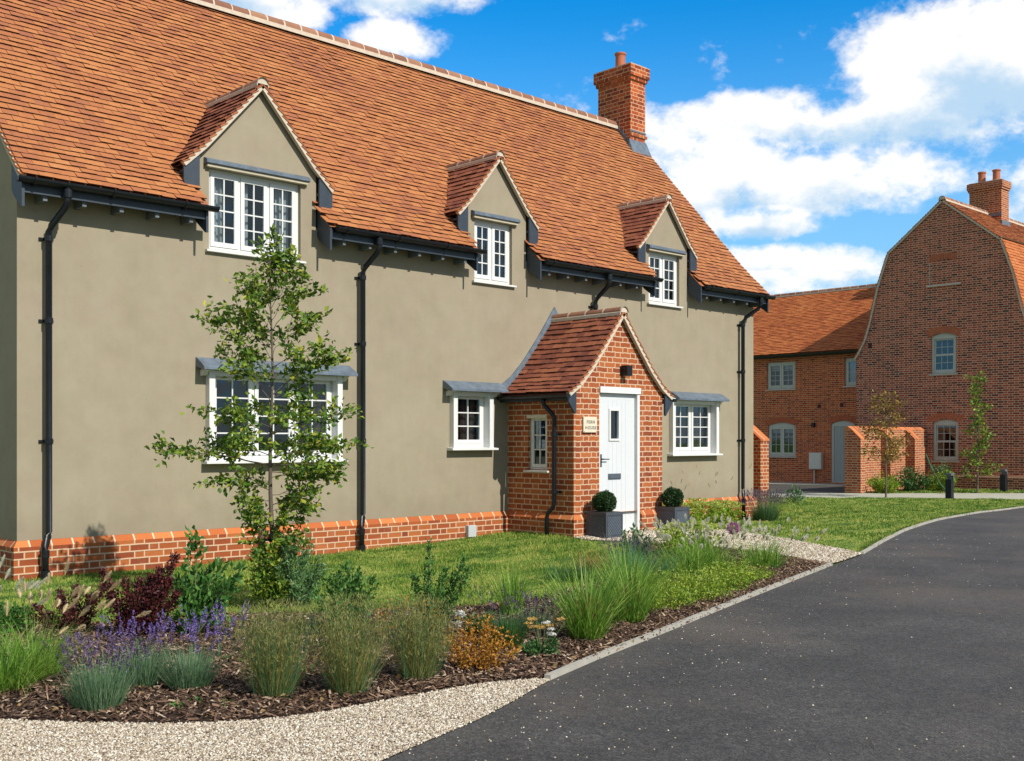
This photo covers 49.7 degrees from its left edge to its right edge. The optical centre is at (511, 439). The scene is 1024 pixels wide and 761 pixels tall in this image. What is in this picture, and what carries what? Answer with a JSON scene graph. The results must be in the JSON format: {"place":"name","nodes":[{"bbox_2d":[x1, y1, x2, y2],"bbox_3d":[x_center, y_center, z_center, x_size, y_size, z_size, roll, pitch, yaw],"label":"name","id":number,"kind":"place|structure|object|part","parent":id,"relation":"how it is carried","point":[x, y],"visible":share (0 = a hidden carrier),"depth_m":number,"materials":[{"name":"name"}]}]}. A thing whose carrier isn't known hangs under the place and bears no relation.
{"place":"outdoors","nodes":[
{"label":"outdoors","id":0,"kind":"place"},
{"bbox_2d":[0,677,549,760],"bbox_3d":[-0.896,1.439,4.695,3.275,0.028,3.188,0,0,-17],"label":"gravel","id":1,"kind":"structure","parent":0,"point":[19,739],"depth_m":5.41,"materials":[{"name":"beige gravel"}]},
{"bbox_2d":[0,530,644,622],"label":"lawn","id":2,"kind":"structure","parent":0,"point":[347,554],"depth_m":11.82,"materials":[{"name":"plant"}]},
{"bbox_2d":[144,223,373,575],"bbox_3d":[-2.190,-0.189,9.551,2.000,3.340,0.951,0,0,-7],"label":"young tree","id":3,"kind":"object","parent":2,"relation":"on","point":[294,498],"visible":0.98,"depth_m":9.53,"materials":[{"name":"green plant"}]},
{"bbox_2d":[258,529,272,605],"bbox_3d":[-2.107,1.160,9.529,0.152,0.780,0.106,0,0,-25],"label":"tree stake","id":4,"kind":"object","parent":2,"relation":"on","point":[264,537],"visible":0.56,"depth_m":9.49,"materials":[{"name":"brown wood"}]},
{"bbox_2d":[243,524,331,609],"bbox_3d":[-1.910,1.111,9.431,0.720,0.772,0.563,0,0,-44],"label":"willow shrub","id":5,"kind":"object","parent":2,"relation":"on","point":[275,583],"visible":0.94,"depth_m":9.37,"materials":[{"name":"green plant"}]},
{"bbox_2d":[6,498,961,760],"bbox_3d":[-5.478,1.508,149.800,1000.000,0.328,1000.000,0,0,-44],"label":"ground","id":6,"kind":"structure","parent":0,"point":[424,692],"depth_m":5.84,"materials":[{"name":"soil"}]},
{"bbox_2d":[0,0,775,581],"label":"rendered house","id":7,"kind":"structure","parent":6,"relation":"on","point":[454,238],"depth_m":14.31,"materials":[{"name":"beige paint"}]},
{"bbox_2d":[204,157,310,263],"bbox_3d":[-3.092,-2.713,13.301,1.405,1.084,0.276,0,0,-44],"label":"window","id":8,"kind":"structure","parent":7,"relation":"in","point":[217,178],"depth_m":13.24,"materials":[{"name":"white paint"}]},
{"bbox_2d":[196,357,357,463],"bbox_3d":[-2.857,-0.331,13.439,2.135,1.229,0.389,0,0,-44],"label":"window","id":9,"kind":"structure","parent":7,"relation":"in","point":[332,381],"depth_m":13.45,"materials":[{"name":"white paint"}]},
{"bbox_2d":[466,525,475,536],"bbox_3d":[-0.574,1.288,15.534,0.150,0.165,0.068,0,0,-44],"label":"meter box","id":10,"kind":"object","parent":7,"relation":"attached to","point":[470,530],"visible":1,"depth_m":15.49,"materials":[{"name":"plastic"}]},
{"bbox_2d":[443,380,508,450],"bbox_3d":[-0.566,-0.331,15.648,1.070,0.969,0.391,0,0,-44],"label":"window","id":11,"kind":"structure","parent":7,"relation":"in","point":[470,392],"depth_m":15.72,"materials":[{"name":"white paint"}]},
{"bbox_2d":[471,210,519,287],"bbox_3d":[-0.270,-2.730,15.967,0.900,1.019,0.200,0,0,-44],"label":"window","id":12,"kind":"structure","parent":7,"relation":"in","point":[490,227],"depth_m":16.00,"materials":[{"name":"white paint"}]},
{"bbox_2d":[496,306,676,537],"bbox_3d":[1.126,-0.130,16.313,2.450,3.760,1.409,0,0,-44],"label":"brick porch","id":13,"kind":"object","parent":7,"relation":"attached to","point":[563,379],"visible":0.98,"depth_m":15.85,"materials":[{"name":"brick"}]},
{"bbox_2d":[523,414,549,472],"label":"window","id":14,"kind":"structure","parent":13,"relation":"in","point":[540,467],"depth_m":15.75,"materials":[{"name":"paint"}]},
{"bbox_2d":[582,417,596,432],"bbox_3d":[1.084,-0.205,15.405,0.280,0.220,0.030,0,0,-44],"label":"name plate","id":15,"kind":"object","parent":13,"relation":"attached to","point":[589,424],"visible":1,"depth_m":15.38,"materials":[{"name":"beige stone"}]},
{"bbox_2d":[600,393,634,530],"bbox_3d":[1.515,0.345,15.907,0.777,2.000,0.103,0,0,-44],"label":"door","id":16,"kind":"structure","parent":13,"relation":"in","point":[616,455],"depth_m":15.95,"materials":[{"name":"white paint"}]},
{"bbox_2d":[620,365,631,376],"bbox_3d":[1.637,-0.981,15.873,0.125,0.158,0.128,0,0,-44],"label":"wall lamp","id":17,"kind":"object","parent":13,"relation":"attached to","point":[625,370],"visible":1,"depth_m":15.84,"materials":[{"name":"black plastic"}]},
{"bbox_2d":[646,244,685,308],"bbox_3d":[2.565,-2.740,18.699,0.985,0.999,0.200,0,0,-44],"label":"window","id":18,"kind":"structure","parent":7,"relation":"in","point":[660,300],"depth_m":18.73,"materials":[{"name":"white paint"}]},
{"bbox_2d":[667,391,729,455],"bbox_3d":[3.175,-0.266,19.249,1.545,1.099,0.385,0,0,-44],"label":"window","id":19,"kind":"structure","parent":7,"relation":"in","point":[693,448],"depth_m":19.28,"materials":[{"name":"white paint"}]},
{"bbox_2d":[0,542,832,722],"bbox_3d":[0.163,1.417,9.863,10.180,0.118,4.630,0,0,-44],"label":"bark mulch","id":20,"kind":"object","parent":6,"relation":"on","point":[292,705],"visible":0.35,"depth_m":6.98,"materials":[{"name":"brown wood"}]},
{"bbox_2d":[0,598,32,634],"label":"box shrub","id":21,"kind":"object","parent":20,"relation":"on","point":[13,619],"visible":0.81,"depth_m":8.17,"materials":[{"name":"green plant"}]},
{"bbox_2d":[0,554,46,643],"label":"fountain grass","id":22,"kind":"object","parent":20,"relation":"on","point":[29,583],"depth_m":7.14,"materials":[{"name":"plant"}]},
{"bbox_2d":[0,585,105,694],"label":"fountain grass","id":23,"kind":"object","parent":20,"relation":"on","point":[11,676],"depth_m":6.39,"materials":[{"name":"green plant"}]},
{"bbox_2d":[21,580,104,630],"bbox_3d":[-3.388,1.302,8.322,0.646,0.496,0.288,0,0,11],"label":"berberis","id":24,"kind":"object","parent":20,"relation":"on","point":[72,612],"visible":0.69,"depth_m":8.30,"materials":[{"name":"red plant"}]},
{"bbox_2d":[0,558,150,686],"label":"fountain grass","id":25,"kind":"object","parent":20,"relation":"on","point":[51,649],"depth_m":6.73,"materials":[{"name":"green plant"}]},
{"bbox_2d":[42,626,150,712],"bbox_3d":[-2.213,1.239,5.946,0.532,0.423,0.613,0,0,-44],"label":"lavender","id":26,"kind":"object","parent":20,"relation":"on","point":[95,693],"visible":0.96,"depth_m":5.87,"materials":[{"name":"green plant"}]},
{"bbox_2d":[67,610,171,668],"bbox_3d":[-2.476,1.273,6.999,0.619,0.354,0.516,0,0,-19],"label":"salvia","id":27,"kind":"object","parent":20,"relation":"on","point":[128,624],"visible":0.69,"depth_m":7.00,"materials":[{"name":"purple plant"}]},
{"bbox_2d":[85,621,185,688],"bbox_3d":[-2.190,1.259,6.439,0.544,0.383,0.510,0,0,-44],"label":"lavender","id":28,"kind":"object","parent":20,"relation":"on","point":[148,674],"visible":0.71,"depth_m":6.41,"materials":[{"name":"green plant"}]},
{"bbox_2d":[97,551,182,637],"bbox_3d":[-2.705,1.153,8.065,0.641,0.672,0.296,0,0,-6],"label":"berberis","id":29,"kind":"object","parent":20,"relation":"on","point":[152,598],"visible":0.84,"depth_m":8.04,"materials":[{"name":"red plant"}]},
{"bbox_2d":[132,605,241,691],"bbox_3d":[-1.877,1.213,6.401,0.618,0.474,0.565,0,0,-17],"label":"lavender","id":30,"kind":"object","parent":20,"relation":"on","point":[191,672],"visible":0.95,"depth_m":6.34,"materials":[{"name":"green plant"}]},
{"bbox_2d":[166,525,248,635],"bbox_3d":[-2.279,1.094,8.187,0.477,0.943,0.539,0,0,-44],"label":"laurel","id":31,"kind":"object","parent":20,"relation":"on","point":[200,597],"visible":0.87,"depth_m":8.15,"materials":[{"name":"green plant"}]},
{"bbox_2d":[183,598,250,660],"bbox_3d":[-1.943,1.250,7.188,0.354,0.400,0.648,0,0,13],"label":"salvia","id":32,"kind":"object","parent":20,"relation":"on","point":[194,621],"visible":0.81,"depth_m":7.14,"materials":[{"name":"purple plant"}]},
{"bbox_2d":[210,597,333,698],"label":"feather grass","id":33,"kind":"object","parent":20,"relation":"on","point":[278,679],"depth_m":6.13,"materials":[{"name":"green plant"}]},
{"bbox_2d":[310,559,379,631],"bbox_3d":[-1.242,1.201,8.183,0.508,0.638,0.352,0,0,-17],"label":"privet","id":34,"kind":"object","parent":20,"relation":"on","point":[358,576],"visible":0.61,"depth_m":8.16,"materials":[{"name":"green plant"}]},
{"bbox_2d":[287,589,406,694],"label":"feather grass","id":35,"kind":"object","parent":20,"relation":"on","point":[349,676],"depth_m":6.23,"materials":[{"name":"green plant"}]},
{"bbox_2d":[35,565,782,708],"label":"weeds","id":36,"kind":"object","parent":20,"relation":"on","point":[196,697],"visible":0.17,"depth_m":7.19,"materials":[{"name":"green plant"}]},
{"bbox_2d":[374,594,446,639],"bbox_3d":[-0.757,1.359,8.007,0.545,0.484,0.331,0,0,-15],"label":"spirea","id":37,"kind":"object","parent":20,"relation":"on","point":[382,613],"visible":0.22,"depth_m":8.02,"materials":[{"name":"green plant"}]},
{"bbox_2d":[362,592,475,680],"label":"feather grass","id":38,"kind":"object","parent":20,"relation":"on","point":[419,663],"depth_m":6.60,"materials":[{"name":"green plant"}]},
{"bbox_2d":[410,537,475,630],"bbox_3d":[-0.511,1.092,8.174,0.506,0.741,0.269,0,0,1],"label":"cotoneaster","id":39,"kind":"object","parent":20,"relation":"on","point":[428,579],"visible":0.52,"depth_m":8.17,"materials":[{"name":"green plant"}]},
{"bbox_2d":[452,609,505,636],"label":"daisy","id":40,"kind":"object","parent":20,"relation":"on","point":[468,617],"visible":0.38,"depth_m":8.06,"materials":[{"name":"green plant"}]},
{"bbox_2d":[439,609,522,670],"bbox_3d":[-0.221,1.259,6.937,0.574,0.409,0.527,0,0,-44],"label":"spirea","id":41,"kind":"object","parent":20,"relation":"on","point":[490,655],"visible":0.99,"depth_m":6.91,"materials":[{"name":"orange plant"}]},
{"bbox_2d":[467,582,538,648],"bbox_3d":[-0.079,1.227,7.726,0.560,0.446,0.606,0,0,-44],"label":"lavender","id":42,"kind":"object","parent":20,"relation":"on","point":[520,635],"visible":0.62,"depth_m":7.65,"materials":[{"name":"green plant"}]},
{"bbox_2d":[478,553,550,614],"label":"grass tuft","id":43,"kind":"object","parent":20,"relation":"on","point":[510,592],"visible":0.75,"depth_m":9.03,"materials":[{"name":"green plant"}]},
{"bbox_2d":[502,590,562,630],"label":"lavender","id":44,"kind":"object","parent":20,"relation":"on","point":[537,615],"visible":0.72,"depth_m":8.36,"materials":[{"name":"green plant"}]},
{"bbox_2d":[515,616,564,658],"bbox_3d":[0.186,1.328,7.368,0.346,0.295,0.273,0,0,-14],"label":"yarrow","id":45,"kind":"object","parent":20,"relation":"on","point":[537,646],"visible":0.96,"depth_m":7.36,"materials":[{"name":"green plant"}]},
{"bbox_2d":[540,557,608,582],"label":"grass tuft","id":46,"kind":"object","parent":20,"relation":"on","point":[566,573],"visible":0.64,"depth_m":11.33,"materials":[{"name":"green plant"}]},
{"bbox_2d":[513,546,650,641],"bbox_3d":[0.541,1.107,7.964,1.217,0.686,1.195,0,0,6],"label":"grass tuft","id":47,"kind":"object","parent":20,"relation":"on","point":[588,616],"visible":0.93,"depth_m":7.92,"materials":[{"name":"green plant"}]},
{"bbox_2d":[565,547,618,573],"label":"sedge","id":48,"kind":"object","parent":20,"relation":"on","point":[591,563],"visible":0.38,"depth_m":11.89,"materials":[{"name":"green plant"}]},
{"bbox_2d":[570,533,687,598],"bbox_3d":[1.020,1.131,9.847,1.222,0.639,1.238,0,0,-19],"label":"grass tuft","id":49,"kind":"object","parent":20,"relation":"on","point":[627,564],"visible":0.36,"depth_m":9.87,"materials":[{"name":"green plant"}]},
{"bbox_2d":[598,533,662,567],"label":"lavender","id":50,"kind":"object","parent":20,"relation":"on","point":[636,545],"visible":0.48,"depth_m":12.42,"materials":[{"name":"green plant"}]},
{"bbox_2d":[621,522,652,558],"bbox_3d":[1.387,1.206,12.624,0.418,0.541,0.255,0,0,-15],"label":"euphorbia","id":51,"kind":"object","parent":20,"relation":"on","point":[632,532],"visible":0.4,"depth_m":12.60,"materials":[{"name":"green plant"}]},
{"bbox_2d":[566,543,708,622],"bbox_3d":[0.914,1.126,8.742,1.169,0.649,1.105,0,0,-29],"label":"grass tuft","id":52,"kind":"object","parent":20,"relation":"on","point":[638,599],"visible":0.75,"depth_m":8.67,"materials":[{"name":"green plant"}]},
{"bbox_2d":[601,535,688,581],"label":"grass tuft","id":53,"kind":"object","parent":20,"relation":"on","point":[662,567],"visible":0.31,"depth_m":10.74,"materials":[{"name":"green plant"}]},
{"bbox_2d":[634,520,740,575],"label":"fountain grass","id":54,"kind":"object","parent":20,"relation":"on","point":[686,563],"depth_m":11.64,"materials":[{"name":"green plant"}]},
{"bbox_2d":[652,519,722,555],"bbox_3d":[2.184,1.230,13.667,1.308,0.514,0.607,0,0,-44],"label":"sedum","id":55,"kind":"object","parent":20,"relation":"on","point":[677,533],"visible":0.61,"depth_m":13.53,"materials":[{"name":"green plant"}]},
{"bbox_2d":[595,557,780,610],"bbox_3d":[1.743,1.310,10.347,2.901,0.318,1.426,0,0,-44],"label":"lady mantle","id":56,"kind":"object","parent":20,"relation":"on","point":[727,578],"visible":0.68,"depth_m":10.10,"materials":[{"name":"green plant"}]},
{"bbox_2d":[639,513,758,562],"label":"fountain grass","id":57,"kind":"object","parent":20,"relation":"on","point":[674,525],"depth_m":12.76,"materials":[{"name":"green plant"}]},
{"bbox_2d":[655,518,772,569],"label":"fountain grass","id":58,"kind":"object","parent":20,"relation":"on","point":[713,558],"depth_m":12.18,"materials":[{"name":"green plant"}]},
{"bbox_2d":[726,521,739,558],"bbox_3d":[2.521,1.189,12.592,0.161,0.522,0.164,0,0,-44],"label":"allium","id":59,"kind":"object","parent":20,"relation":"on","point":[735,527],"visible":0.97,"depth_m":12.58,"materials":[{"name":"purple plant"}]},
{"bbox_2d":[708,516,826,569],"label":"fountain grass","id":60,"kind":"object","parent":20,"relation":"on","point":[764,561],"depth_m":12.48,"materials":[{"name":"green plant"}]},
{"bbox_2d":[857,389,910,496],"bbox_3d":[10.623,0.123,31.513,1.486,3.135,1.594,0,0,22],"label":"amber tree","id":61,"kind":"object","parent":6,"relation":"on","point":[894,450],"visible":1,"depth_m":31.46,"materials":[{"name":"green plant"}]},
{"bbox_2d":[753,169,1023,489],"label":"brick house","id":62,"kind":"structure","parent":6,"relation":"on","point":[928,320],"depth_m":38.03,"materials":[{"name":"orange brick"}]},
{"bbox_2d":[765,361,795,390],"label":"window","id":63,"kind":"structure","parent":62,"relation":"in","point":[780,366],"depth_m":42.85,"materials":[{"name":"green paint"}]},
{"bbox_2d":[769,423,796,457],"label":"window","id":64,"kind":"structure","parent":62,"relation":"in","point":[782,428],"depth_m":42.84,"materials":[{"name":"green paint"}]},
{"bbox_2d":[809,453,822,482],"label":"meter cabinet","id":65,"kind":"object","parent":62,"relation":"attached to","point":[815,460],"visible":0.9,"depth_m":41.52,"materials":[{"name":"beige plastic"}]},
{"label":"door","id":66,"kind":"part","parent":65,"relation":"part of","materials":[{"name":"beige plastic"}]},
{"bbox_2d":[834,426,846,481],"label":"door","id":67,"kind":"structure","parent":62,"relation":"in","point":[838,430],"depth_m":41.07,"materials":[{"name":"grey paint"}]},
{"bbox_2d":[843,358,855,387],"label":"window","id":68,"kind":"structure","parent":62,"relation":"in","point":[852,383],"depth_m":40.80,"materials":[{"name":"green paint"}]},
{"bbox_2d":[925,326,961,375],"bbox_3d":[14.511,-2.978,37.183,0.179,1.644,1.281,0,0,-44],"label":"sash window","id":69,"kind":"structure","parent":62,"relation":"in","point":[944,335],"depth_m":37.20,"materials":[{"name":"green paint"}]},
{"bbox_2d":[927,413,963,461],"bbox_3d":[14.559,-0.068,37.132,0.179,1.664,1.305,0,0,-44],"label":"sash window","id":70,"kind":"structure","parent":62,"relation":"in","point":[946,422],"depth_m":37.16,"materials":[{"name":"green paint"}]},
{"label":"verge grass","id":71,"kind":"structure","parent":6,"relation":"on","visible":0},
{"bbox_2d":[866,470,902,492],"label":"border shrub","id":72,"kind":"object","parent":71,"relation":"on","point":[878,484],"visible":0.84,"depth_m":33.99,"materials":[{"name":"green plant"}]},
{"bbox_2d":[844,426,925,492],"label":"garden wall","id":73,"kind":"structure","parent":71,"relation":"on","point":[858,470],"depth_m":35.08,"materials":[{"name":"orange brick"}]},
{"bbox_2d":[892,465,934,491],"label":"border shrub","id":74,"kind":"object","parent":71,"relation":"on","point":[909,484],"visible":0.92,"depth_m":34.77,"materials":[{"name":"green plant"}]},
{"bbox_2d":[918,469,958,490],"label":"border shrub","id":75,"kind":"object","parent":71,"relation":"on","point":[936,484],"visible":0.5,"depth_m":35.27,"materials":[{"name":"green plant"}]},
{"bbox_2d":[928,457,957,488],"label":"border shrub","id":76,"kind":"object","parent":71,"relation":"on","point":[941,468],"visible":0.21,"depth_m":36.06,"materials":[{"name":"green plant"}]},
{"bbox_2d":[866,487,1023,492],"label":"grass","id":77,"kind":"structure","parent":71,"relation":"on","point":[956,490],"depth_m":34.40,"materials":[{"name":"green plant"}]},
{"bbox_2d":[958,371,1002,492],"bbox_3d":[14.325,-0.224,34.006,1.104,3.829,1.311,0,0,-44],"label":"young tree","id":78,"kind":"object","parent":71,"relation":"on","point":[987,438],"visible":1,"depth_m":33.93,"materials":[{"name":"green plant"}]},
{"bbox_2d":[1000,469,1006,491],"bbox_3d":[15.336,1.345,34.526,0.170,0.830,0.170,0,0,-44],"label":"bollard","id":79,"kind":"object","parent":71,"relation":"on","point":[1003,481],"visible":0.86,"depth_m":34.47,"materials":[{"name":"metal"}]},
{"bbox_2d":[220,0,1023,294],"label":"sky","id":80,"kind":"structure","parent":0,"point":[810,137],"materials":[{"name":"blue"}]},
{"bbox_2d":[383,507,1023,760],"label":"road","id":81,"kind":"structure","parent":0,"point":[880,672],"depth_m":6.67,"materials":[{"name":"grey asphalt"}]},
{"bbox_2d":[544,562,832,681],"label":"kerb","id":82,"kind":"structure","parent":81,"relation":"on","point":[558,672],"depth_m":8.27,"materials":[{"name":"concrete"}]},
{"bbox_2d":[860,506,1023,554],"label":"kerb","id":83,"kind":"structure","parent":81,"relation":"on","point":[871,547],"depth_m":18.38,"materials":[{"name":"concrete"}]},
{"bbox_2d":[575,530,853,562],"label":"gravel path","id":84,"kind":"structure","parent":0,"point":[723,543],"depth_m":14.88,"materials":[{"name":"beige gravel"}]},
{"bbox_2d":[576,529,862,562],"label":"gravel","id":85,"kind":"structure","parent":84,"relation":"on","point":[819,552],"depth_m":14.70,"materials":[{"name":"beige gravel"}]},
{"bbox_2d":[586,511,622,537],"bbox_3d":[1.276,1.175,15.249,0.356,0.364,0.366,0,0,-44],"label":"planter","id":86,"kind":"object","parent":85,"relation":"on","point":[604,524],"visible":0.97,"depth_m":15.12,"materials":[{"name":"metal"}]},
{"bbox_2d":[591,489,616,511],"bbox_3d":[1.283,0.850,15.251,0.358,0.332,0.354,0,0,-44],"label":"box ball","id":87,"kind":"object","parent":86,"relation":"on","point":[604,501],"visible":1,"depth_m":15.16,"materials":[{"name":"green plant"}]},
{"bbox_2d":[655,506,689,530],"bbox_3d":[2.380,1.178,16.410,0.356,0.364,0.366,0,0,-44],"label":"planter","id":88,"kind":"object","parent":85,"relation":"on","point":[665,514],"visible":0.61,"depth_m":16.29,"materials":[{"name":"metal"}]},
{"bbox_2d":[660,486,683,506],"bbox_3d":[2.375,0.853,16.414,0.358,0.332,0.354,0,0,16],"label":"box ball","id":89,"kind":"object","parent":88,"relation":"on","point":[671,496],"visible":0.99,"depth_m":16.31,"materials":[{"name":"green plant"}]},
{"bbox_2d":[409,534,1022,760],"bbox_3d":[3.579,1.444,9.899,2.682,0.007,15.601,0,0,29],"label":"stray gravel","id":90,"kind":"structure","parent":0,"point":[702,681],"depth_m":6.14,"materials":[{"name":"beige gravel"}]},
{"bbox_2d":[769,484,843,492],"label":"driveway","id":91,"kind":"structure","parent":0,"point":[820,488],"depth_m":37.22,"materials":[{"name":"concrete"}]},
{"bbox_2d":[769,482,843,484],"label":"threshold paving","id":92,"kind":"structure","parent":0,"point":[803,483],"depth_m":41.29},
{"bbox_2d":[691,496,1023,549],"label":"side lawn","id":93,"kind":"structure","parent":0,"point":[838,539],"depth_m":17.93,"materials":[{"name":"plant"}]},
{"bbox_2d":[10,505,1020,625],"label":"edge grass","id":94,"kind":"structure","parent":93,"relation":"on","point":[869,542],"depth_m":14.21,"materials":[{"name":"green plant"}]},
{"bbox_2d":[662,497,729,525],"bbox_3d":[2.925,1.194,18.052,1.756,0.505,0.869,0,0,-44],"label":"sedum","id":95,"kind":"object","parent":93,"relation":"on","point":[696,515],"visible":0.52,"depth_m":18.05,"materials":[{"name":"green plant"}]},
{"bbox_2d":[682,464,751,500],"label":"seed head grass","id":96,"kind":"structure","parent":93,"relation":"on","point":[715,480],"depth_m":18.88,"materials":[{"name":"plant"}]},
{"bbox_2d":[696,499,746,523],"bbox_3d":[3.553,1.248,18.869,1.278,0.476,0.585,0,0,-44],"label":"sedum","id":97,"kind":"object","parent":93,"relation":"on","point":[732,512],"visible":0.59,"depth_m":18.91,"materials":[{"name":"green plant"}]},
{"bbox_2d":[753,425,769,506],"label":"garden wall","id":98,"kind":"structure","parent":93,"relation":"on","point":[761,440],"depth_m":23.67,"materials":[{"name":"orange brick"}]},
{"bbox_2d":[738,488,795,520],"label":"lavender","id":99,"kind":"object","parent":93,"relation":"on","point":[767,513],"visible":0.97,"depth_m":19.57,"materials":[{"name":"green plant"}]},
{"bbox_2d":[754,490,794,511],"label":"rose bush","id":100,"kind":"object","parent":93,"relation":"on","point":[776,499],"visible":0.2,"depth_m":22.27,"materials":[{"name":"green plant"}]},
{"bbox_2d":[784,483,804,503],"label":"rose bush","id":101,"kind":"object","parent":93,"relation":"on","point":[797,494],"visible":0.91,"depth_m":26.55,"materials":[{"name":"green plant"}]},
{"bbox_2d":[945,473,953,498],"bbox_3d":[12.080,1.345,30.555,0.170,0.830,0.170,0,0,-44],"label":"bollard","id":102,"kind":"object","parent":93,"relation":"on","point":[949,486],"visible":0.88,"depth_m":30.49,"materials":[{"name":"black plastic"}]},
{"bbox_2d":[772,493,1023,498],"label":"pavement","id":103,"kind":"structure","parent":0,"point":[956,495],"depth_m":32.54,"materials":[{"name":"grey concrete"}]}
]}

